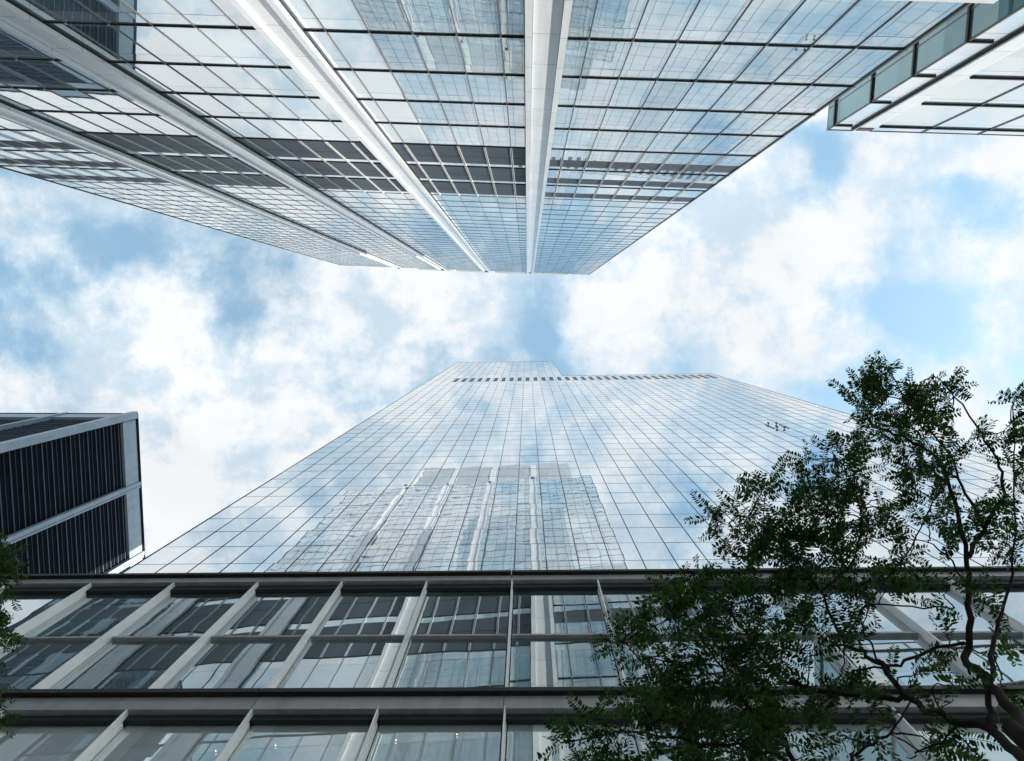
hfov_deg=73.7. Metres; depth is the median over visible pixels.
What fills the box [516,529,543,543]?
window
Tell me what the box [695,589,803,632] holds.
window
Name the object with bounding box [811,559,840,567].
window
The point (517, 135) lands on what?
window
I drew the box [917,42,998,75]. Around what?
window
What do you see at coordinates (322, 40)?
window
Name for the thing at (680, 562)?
window
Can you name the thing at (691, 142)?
window
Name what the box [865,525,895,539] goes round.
window
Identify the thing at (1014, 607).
window
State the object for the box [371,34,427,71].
window
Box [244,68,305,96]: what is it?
window
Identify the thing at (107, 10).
window
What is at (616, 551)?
window
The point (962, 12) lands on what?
flank window
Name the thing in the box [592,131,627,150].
window
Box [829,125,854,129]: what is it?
window
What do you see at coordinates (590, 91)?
window
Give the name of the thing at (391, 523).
window
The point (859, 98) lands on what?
flank window
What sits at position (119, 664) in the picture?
window
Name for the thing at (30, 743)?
window
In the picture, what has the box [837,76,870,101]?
flank window
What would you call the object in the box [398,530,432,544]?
window
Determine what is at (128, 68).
window
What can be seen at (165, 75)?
window
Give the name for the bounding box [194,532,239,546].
window
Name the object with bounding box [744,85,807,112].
window
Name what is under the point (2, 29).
window
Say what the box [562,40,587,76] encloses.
window
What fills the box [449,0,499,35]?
window
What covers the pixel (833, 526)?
window
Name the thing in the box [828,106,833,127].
flank window
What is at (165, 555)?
window
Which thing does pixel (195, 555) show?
window
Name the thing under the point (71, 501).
black tower
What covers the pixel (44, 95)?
window
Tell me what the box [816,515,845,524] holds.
window
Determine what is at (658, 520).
window
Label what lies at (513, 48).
window
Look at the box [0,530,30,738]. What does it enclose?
locust tree
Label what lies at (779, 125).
window
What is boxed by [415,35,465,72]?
window
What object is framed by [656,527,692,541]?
window
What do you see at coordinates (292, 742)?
window
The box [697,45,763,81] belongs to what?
window
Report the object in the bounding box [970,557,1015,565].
window
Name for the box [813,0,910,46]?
window
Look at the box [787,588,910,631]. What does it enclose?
window
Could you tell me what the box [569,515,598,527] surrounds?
window
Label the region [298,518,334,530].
window
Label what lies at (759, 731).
locust tree
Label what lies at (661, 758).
window
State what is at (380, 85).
window
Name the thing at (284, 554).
window
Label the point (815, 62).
window
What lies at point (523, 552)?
window
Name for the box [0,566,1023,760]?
glass block
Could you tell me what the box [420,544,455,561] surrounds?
window
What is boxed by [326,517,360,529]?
window
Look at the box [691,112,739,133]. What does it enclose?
window
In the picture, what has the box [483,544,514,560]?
window
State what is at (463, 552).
window
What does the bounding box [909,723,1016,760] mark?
window
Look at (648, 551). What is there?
window
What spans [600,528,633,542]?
window
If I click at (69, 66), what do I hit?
window
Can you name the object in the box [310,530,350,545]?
window
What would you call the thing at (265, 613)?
window
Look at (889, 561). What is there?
window
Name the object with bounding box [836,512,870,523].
window
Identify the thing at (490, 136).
window
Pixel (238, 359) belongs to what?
sky
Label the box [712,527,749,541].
window
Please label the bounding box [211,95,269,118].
window
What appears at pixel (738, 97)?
window
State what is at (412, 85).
window
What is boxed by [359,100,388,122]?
window
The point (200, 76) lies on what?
window
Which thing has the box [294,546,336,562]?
window
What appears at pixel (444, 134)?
window
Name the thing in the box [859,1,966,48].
window
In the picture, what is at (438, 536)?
window
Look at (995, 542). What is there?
window
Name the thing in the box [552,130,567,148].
window
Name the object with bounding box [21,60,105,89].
window
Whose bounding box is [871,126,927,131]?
window
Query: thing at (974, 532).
window
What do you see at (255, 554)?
window
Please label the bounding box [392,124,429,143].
window
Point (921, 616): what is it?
window
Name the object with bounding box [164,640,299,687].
window
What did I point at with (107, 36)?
window
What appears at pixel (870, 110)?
window
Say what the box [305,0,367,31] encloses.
window
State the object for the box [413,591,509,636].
window
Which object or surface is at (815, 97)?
window
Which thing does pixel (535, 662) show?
window
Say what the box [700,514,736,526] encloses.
window
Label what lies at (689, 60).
window
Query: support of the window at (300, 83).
in the glass skyscraper
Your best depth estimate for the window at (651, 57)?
31.24 m
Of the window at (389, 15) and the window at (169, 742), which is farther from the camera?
the window at (389, 15)
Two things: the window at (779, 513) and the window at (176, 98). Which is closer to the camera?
the window at (176, 98)
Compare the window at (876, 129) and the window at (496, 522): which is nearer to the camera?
the window at (876, 129)
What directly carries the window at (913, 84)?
in the office tower at (962, 72)
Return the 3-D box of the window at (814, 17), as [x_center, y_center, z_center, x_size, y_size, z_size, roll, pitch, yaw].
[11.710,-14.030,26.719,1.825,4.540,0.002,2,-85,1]
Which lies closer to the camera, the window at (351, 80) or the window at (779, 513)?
the window at (351, 80)
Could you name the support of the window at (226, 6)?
in the glass skyscraper
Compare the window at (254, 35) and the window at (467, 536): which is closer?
the window at (254, 35)
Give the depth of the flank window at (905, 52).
40.91 m
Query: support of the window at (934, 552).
in the mirror glass tower at (535, 465)
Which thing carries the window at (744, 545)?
in the mirror glass tower at (535, 465)
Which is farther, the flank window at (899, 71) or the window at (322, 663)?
the flank window at (899, 71)
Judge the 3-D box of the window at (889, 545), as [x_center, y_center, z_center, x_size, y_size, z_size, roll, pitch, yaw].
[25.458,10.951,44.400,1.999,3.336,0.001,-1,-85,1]
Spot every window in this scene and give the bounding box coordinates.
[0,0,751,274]
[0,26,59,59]
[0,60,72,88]
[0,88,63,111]
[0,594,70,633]
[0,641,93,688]
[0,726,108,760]
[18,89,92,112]
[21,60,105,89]
[24,594,156,636]
[48,23,124,61]
[50,90,122,113]
[50,641,195,688]
[58,61,115,90]
[70,24,161,62]
[82,91,151,114]
[92,725,238,760]
[113,63,173,92]
[114,26,199,63]
[114,92,158,114]
[118,593,244,635]
[124,361,1023,574]
[132,64,205,93]
[138,547,191,563]
[156,27,237,65]
[163,94,210,116]
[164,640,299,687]
[165,532,213,546]
[167,0,235,26]
[169,65,238,94]
[169,547,219,563]
[179,94,240,117]
[189,519,232,531]
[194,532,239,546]
[199,28,275,66]
[200,546,249,563]
[206,66,271,95]
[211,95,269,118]
[212,0,253,27]
[215,592,332,635]
[224,531,268,545]
[229,725,369,760]
[232,546,278,562]
[242,30,290,66]
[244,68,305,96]
[244,96,299,119]
[253,531,295,545]
[263,546,307,562]
[271,518,309,530]
[278,98,329,120]
[278,639,403,687]
[281,69,319,97]
[281,531,322,545]
[282,0,323,29]
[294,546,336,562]
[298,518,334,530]
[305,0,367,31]
[306,32,350,68]
[310,99,340,120]
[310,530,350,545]
[314,592,421,634]
[325,545,366,562]
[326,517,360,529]
[328,32,389,70]
[336,71,371,98]
[340,530,377,544]
[352,517,386,529]
[353,0,411,32]
[355,71,405,99]
[357,545,395,561]
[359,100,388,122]
[367,725,500,760]
[369,530,404,544]
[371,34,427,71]
[376,101,418,123]
[379,517,412,529]
[388,545,425,561]
[392,72,439,101]
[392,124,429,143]
[394,637,506,686]
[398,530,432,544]
[401,0,455,33]
[407,517,437,529]
[409,102,448,124]
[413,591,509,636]
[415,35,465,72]
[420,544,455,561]
[421,125,456,144]
[428,529,459,543]
[430,74,472,102]
[434,516,464,528]
[442,103,478,125]
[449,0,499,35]
[451,126,483,145]
[451,544,484,561]
[457,529,487,543]
[458,37,503,73]
[462,516,489,528]
[467,75,505,103]
[475,104,508,126]
[480,127,510,146]
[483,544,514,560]
[486,529,515,543]
[489,516,515,528]
[498,0,523,36]
[502,38,523,74]
[505,76,524,103]
[506,724,637,760]
[508,105,524,126]
[510,128,524,147]
[510,638,620,686]
[512,590,606,633]
[515,544,545,560]
[516,515,542,528]
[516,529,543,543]
[543,515,570,527]
[544,528,573,542]
[545,543,577,560]
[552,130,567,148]
[555,107,572,128]
[558,78,578,105]
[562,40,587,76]
[565,130,597,149]
[568,0,596,38]
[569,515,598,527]
[570,108,605,129]
[572,528,603,542]
[575,79,616,106]
[575,543,609,560]
[581,41,631,77]
[590,0,647,39]
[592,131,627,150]
[595,515,625,527]
[600,109,639,130]
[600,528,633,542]
[601,590,702,633]
[605,543,641,559]
[609,80,654,107]
[611,560,645,568]
[615,638,733,686]
[619,132,657,151]
[620,42,674,78]
[621,514,653,527]
[628,528,662,542]
[630,110,672,131]
[634,0,698,40]
[635,543,673,559]
[639,724,781,760]
[643,81,693,108]
[643,560,678,568]
[646,133,687,152]
[647,514,681,526]
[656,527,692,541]
[658,44,719,80]
[660,111,706,132]
[665,542,705,559]
[673,134,716,153]
[674,514,708,526]
[676,82,730,110]
[676,560,710,568]
[679,0,750,42]
[683,527,722,541]
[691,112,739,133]
[695,542,735,558]
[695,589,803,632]
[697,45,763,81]
[700,135,747,154]
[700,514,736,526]
[708,559,744,567]
[710,84,769,111]
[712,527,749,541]
[721,113,773,134]
[724,0,803,43]
[726,542,766,558]
[726,637,846,685]
[727,136,779,155]
[728,513,760,526]
[735,47,807,82]
[741,559,779,567]
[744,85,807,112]
[752,115,808,135]
[752,513,786,525]
[769,0,857,45]
[774,723,925,760]
[775,48,852,83]
[778,86,848,113]
[779,513,821,525]
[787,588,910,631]
[791,541,833,558]
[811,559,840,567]
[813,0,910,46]
[813,49,899,85]
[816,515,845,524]
[820,541,866,557]
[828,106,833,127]
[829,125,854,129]
[830,636,974,684]
[831,526,871,540]
[835,80,870,123]
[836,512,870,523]
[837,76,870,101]
[837,102,895,124]
[845,558,875,566]
[854,541,897,557]
[858,512,905,524]
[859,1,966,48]
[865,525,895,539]
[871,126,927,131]
[872,51,912,99]
[872,558,911,566]
[874,46,912,75]
[874,76,940,101]
[875,588,1014,630]
[877,540,933,557]
[880,103,973,127]
[883,525,933,539]
[890,512,932,524]
[904,558,948,566]
[907,540,963,557]
[909,525,960,539]
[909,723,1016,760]
[912,512,956,524]
[914,14,966,73]
[917,7,967,45]
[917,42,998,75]
[922,77,1023,104]
[926,130,983,133]
[935,107,1023,128]
[936,636,1023,685]
[937,540,995,556]
[937,558,981,565]
[944,511,979,523]
[948,525,990,539]
[965,511,1019,523]
[969,0,1023,38]
[969,525,1016,538]
[970,47,1023,129]
[970,540,1023,556]
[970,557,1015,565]
[973,8,1023,40]
[973,587,1023,623]
[982,131,1023,134]
[996,511,1023,523]
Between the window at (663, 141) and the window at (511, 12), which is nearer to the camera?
the window at (511, 12)
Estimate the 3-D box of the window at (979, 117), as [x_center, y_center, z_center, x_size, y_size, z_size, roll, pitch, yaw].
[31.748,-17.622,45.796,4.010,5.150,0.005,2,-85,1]
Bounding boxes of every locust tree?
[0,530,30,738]
[536,350,1023,760]
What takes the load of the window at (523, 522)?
in the mirror glass tower at (535, 465)
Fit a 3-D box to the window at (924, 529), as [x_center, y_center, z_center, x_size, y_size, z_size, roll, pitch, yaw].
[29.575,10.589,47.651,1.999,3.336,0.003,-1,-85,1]
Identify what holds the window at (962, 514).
in the mirror glass tower at (535, 465)
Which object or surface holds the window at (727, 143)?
in the glass skyscraper
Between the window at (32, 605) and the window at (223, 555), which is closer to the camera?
the window at (32, 605)
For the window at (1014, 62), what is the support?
in the office tower at (962, 72)
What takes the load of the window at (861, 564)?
in the mirror glass tower at (535, 465)
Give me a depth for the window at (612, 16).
27.12 m
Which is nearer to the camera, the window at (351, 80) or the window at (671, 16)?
the window at (671, 16)
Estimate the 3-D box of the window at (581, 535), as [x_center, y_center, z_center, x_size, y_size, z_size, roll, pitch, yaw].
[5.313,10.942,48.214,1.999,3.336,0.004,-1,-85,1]
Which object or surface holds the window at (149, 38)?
in the glass skyscraper
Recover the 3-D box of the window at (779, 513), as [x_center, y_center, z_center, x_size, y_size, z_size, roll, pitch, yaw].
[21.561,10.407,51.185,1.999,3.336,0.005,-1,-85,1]
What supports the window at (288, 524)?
in the mirror glass tower at (535, 465)
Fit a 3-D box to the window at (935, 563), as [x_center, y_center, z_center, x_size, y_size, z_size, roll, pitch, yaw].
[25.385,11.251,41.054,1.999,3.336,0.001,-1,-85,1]
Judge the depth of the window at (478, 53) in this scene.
31.39 m
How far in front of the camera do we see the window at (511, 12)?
27.35 m
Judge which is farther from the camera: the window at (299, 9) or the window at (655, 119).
the window at (655, 119)
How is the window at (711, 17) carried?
in the glass skyscraper
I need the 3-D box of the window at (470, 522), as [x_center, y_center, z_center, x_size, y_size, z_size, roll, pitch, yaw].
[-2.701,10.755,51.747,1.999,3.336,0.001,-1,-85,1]
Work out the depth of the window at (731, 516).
51.60 m
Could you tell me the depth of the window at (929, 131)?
49.23 m
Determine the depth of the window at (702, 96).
35.83 m
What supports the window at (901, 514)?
in the mirror glass tower at (535, 465)
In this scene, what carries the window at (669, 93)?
in the glass skyscraper
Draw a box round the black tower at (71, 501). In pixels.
[0,411,144,573]
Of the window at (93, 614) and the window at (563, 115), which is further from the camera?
the window at (563, 115)
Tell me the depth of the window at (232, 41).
31.59 m
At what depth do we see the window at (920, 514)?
51.28 m
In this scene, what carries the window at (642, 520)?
in the mirror glass tower at (535, 465)
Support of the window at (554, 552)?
in the mirror glass tower at (535, 465)
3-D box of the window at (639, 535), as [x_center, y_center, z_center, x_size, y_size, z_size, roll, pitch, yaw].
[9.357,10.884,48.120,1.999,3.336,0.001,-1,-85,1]
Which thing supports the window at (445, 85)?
in the glass skyscraper
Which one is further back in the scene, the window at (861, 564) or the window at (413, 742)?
the window at (861, 564)
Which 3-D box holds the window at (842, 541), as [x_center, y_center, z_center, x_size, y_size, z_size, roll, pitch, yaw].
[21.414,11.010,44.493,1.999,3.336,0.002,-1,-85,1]
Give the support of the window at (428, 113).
in the glass skyscraper
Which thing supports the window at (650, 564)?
in the mirror glass tower at (535, 465)
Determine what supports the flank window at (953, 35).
in the office tower at (962, 72)
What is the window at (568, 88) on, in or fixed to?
in the glass skyscraper
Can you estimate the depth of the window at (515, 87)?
36.00 m
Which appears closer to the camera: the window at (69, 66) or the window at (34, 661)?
the window at (34, 661)
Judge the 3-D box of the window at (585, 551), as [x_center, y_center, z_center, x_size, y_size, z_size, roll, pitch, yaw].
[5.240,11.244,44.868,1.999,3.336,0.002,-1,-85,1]
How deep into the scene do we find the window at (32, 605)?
15.51 m
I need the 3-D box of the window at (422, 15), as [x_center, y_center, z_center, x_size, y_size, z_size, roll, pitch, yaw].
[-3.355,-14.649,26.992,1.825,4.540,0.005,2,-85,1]
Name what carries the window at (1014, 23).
in the office tower at (962, 72)
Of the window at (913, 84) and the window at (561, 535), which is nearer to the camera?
the window at (913, 84)
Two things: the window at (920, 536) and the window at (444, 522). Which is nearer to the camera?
the window at (920, 536)
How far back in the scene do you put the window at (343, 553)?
45.24 m
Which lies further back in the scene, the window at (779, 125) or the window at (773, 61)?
the window at (779, 125)
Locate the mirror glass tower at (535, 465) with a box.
[122,361,1023,574]
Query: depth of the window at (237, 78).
36.29 m
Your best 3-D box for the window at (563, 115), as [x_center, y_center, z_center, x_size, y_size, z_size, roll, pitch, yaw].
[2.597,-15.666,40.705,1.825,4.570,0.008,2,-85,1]
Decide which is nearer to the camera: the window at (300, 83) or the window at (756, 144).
the window at (300, 83)
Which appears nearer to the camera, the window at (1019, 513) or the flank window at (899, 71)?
the flank window at (899, 71)
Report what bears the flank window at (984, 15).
in the office tower at (962, 72)
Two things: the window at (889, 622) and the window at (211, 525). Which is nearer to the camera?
the window at (889, 622)
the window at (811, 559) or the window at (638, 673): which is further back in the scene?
the window at (811, 559)
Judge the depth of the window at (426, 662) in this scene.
12.57 m
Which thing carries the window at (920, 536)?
in the mirror glass tower at (535, 465)
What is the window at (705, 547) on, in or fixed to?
in the mirror glass tower at (535, 465)
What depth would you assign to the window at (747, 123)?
40.43 m
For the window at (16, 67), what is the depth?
36.67 m
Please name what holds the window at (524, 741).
in the glass block
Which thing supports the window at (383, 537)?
in the mirror glass tower at (535, 465)
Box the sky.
[0,105,1023,557]
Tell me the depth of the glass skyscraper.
39.79 m
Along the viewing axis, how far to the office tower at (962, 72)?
40.61 m
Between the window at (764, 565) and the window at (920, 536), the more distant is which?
the window at (920, 536)
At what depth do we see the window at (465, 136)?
45.57 m
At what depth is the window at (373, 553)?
45.17 m
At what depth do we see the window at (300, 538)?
48.58 m
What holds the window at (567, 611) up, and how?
in the glass block
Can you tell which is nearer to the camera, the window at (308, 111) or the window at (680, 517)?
the window at (308, 111)
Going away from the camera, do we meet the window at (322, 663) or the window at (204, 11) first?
the window at (322, 663)
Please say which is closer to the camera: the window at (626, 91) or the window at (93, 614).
the window at (93, 614)
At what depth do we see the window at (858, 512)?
50.53 m
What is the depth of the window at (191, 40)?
31.63 m
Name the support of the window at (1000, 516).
in the mirror glass tower at (535, 465)
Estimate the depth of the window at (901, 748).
9.98 m
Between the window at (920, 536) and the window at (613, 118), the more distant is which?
the window at (920, 536)
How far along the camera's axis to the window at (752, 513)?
52.25 m
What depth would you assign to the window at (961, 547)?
43.67 m
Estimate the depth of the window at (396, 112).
40.79 m
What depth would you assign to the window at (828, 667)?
12.29 m
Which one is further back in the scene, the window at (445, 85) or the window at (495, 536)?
the window at (495, 536)
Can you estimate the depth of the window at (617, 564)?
42.41 m
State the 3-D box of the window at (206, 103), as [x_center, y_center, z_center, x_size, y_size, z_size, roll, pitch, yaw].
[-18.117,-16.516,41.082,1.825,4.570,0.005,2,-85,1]
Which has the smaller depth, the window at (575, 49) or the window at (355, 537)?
the window at (575, 49)
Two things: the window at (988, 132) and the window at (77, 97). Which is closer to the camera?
the window at (77, 97)
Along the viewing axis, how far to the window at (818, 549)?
44.18 m
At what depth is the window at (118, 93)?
41.14 m
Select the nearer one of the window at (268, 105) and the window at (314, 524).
the window at (268, 105)
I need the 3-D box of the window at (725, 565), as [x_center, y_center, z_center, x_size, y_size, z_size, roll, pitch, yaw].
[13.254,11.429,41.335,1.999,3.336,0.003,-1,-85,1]
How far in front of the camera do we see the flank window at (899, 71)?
40.92 m
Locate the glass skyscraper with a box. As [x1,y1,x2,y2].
[0,0,997,275]
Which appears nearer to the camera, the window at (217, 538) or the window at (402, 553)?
the window at (402, 553)
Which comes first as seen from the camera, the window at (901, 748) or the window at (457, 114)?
the window at (901, 748)
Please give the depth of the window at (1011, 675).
12.48 m
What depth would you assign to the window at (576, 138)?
45.45 m
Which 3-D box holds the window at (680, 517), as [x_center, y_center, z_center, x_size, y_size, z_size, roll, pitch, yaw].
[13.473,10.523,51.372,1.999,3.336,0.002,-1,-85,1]
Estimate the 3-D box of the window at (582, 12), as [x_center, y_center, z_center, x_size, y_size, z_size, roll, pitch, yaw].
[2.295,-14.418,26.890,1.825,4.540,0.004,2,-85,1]
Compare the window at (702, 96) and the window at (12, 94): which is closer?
the window at (702, 96)
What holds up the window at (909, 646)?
in the glass block
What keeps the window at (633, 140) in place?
in the glass skyscraper
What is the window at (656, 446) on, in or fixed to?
in the mirror glass tower at (535, 465)
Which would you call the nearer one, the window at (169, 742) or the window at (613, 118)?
the window at (169, 742)
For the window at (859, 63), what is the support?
in the glass skyscraper
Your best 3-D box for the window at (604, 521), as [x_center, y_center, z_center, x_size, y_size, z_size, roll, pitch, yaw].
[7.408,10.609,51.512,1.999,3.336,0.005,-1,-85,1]
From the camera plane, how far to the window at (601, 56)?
31.28 m
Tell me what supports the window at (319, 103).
in the glass skyscraper
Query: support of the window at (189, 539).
in the mirror glass tower at (535, 465)
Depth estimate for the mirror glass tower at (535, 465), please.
63.77 m
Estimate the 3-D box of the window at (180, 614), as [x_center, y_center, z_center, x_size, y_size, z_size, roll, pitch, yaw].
[-7.057,5.097,14.961,1.910,2.430,0.002,-1,-85,1]
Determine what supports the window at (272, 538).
in the mirror glass tower at (535, 465)
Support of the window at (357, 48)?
in the glass skyscraper
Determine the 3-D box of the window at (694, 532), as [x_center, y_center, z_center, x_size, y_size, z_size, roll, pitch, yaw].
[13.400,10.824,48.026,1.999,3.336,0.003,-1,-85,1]
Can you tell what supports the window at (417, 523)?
in the mirror glass tower at (535, 465)
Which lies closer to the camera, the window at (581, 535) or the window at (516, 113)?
the window at (516, 113)
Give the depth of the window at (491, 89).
36.03 m
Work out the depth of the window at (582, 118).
40.58 m
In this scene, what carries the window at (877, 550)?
in the mirror glass tower at (535, 465)
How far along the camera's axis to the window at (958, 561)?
41.83 m
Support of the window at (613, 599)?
in the glass block
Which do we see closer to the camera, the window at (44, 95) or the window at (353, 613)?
the window at (353, 613)
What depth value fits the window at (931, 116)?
45.85 m
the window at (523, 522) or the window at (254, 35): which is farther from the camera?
the window at (523, 522)
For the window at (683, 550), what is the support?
in the mirror glass tower at (535, 465)
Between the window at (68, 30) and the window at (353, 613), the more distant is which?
the window at (68, 30)
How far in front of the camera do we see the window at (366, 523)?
51.91 m
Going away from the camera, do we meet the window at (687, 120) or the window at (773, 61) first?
the window at (773, 61)
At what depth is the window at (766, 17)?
26.79 m
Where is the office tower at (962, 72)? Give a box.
[826,0,1023,135]
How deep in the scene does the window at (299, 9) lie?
27.86 m
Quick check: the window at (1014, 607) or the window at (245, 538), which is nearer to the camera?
the window at (1014, 607)
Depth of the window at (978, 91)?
40.91 m
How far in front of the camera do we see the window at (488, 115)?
40.68 m
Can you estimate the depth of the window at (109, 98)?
41.13 m
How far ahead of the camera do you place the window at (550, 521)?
51.64 m
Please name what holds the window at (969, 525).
in the mirror glass tower at (535, 465)

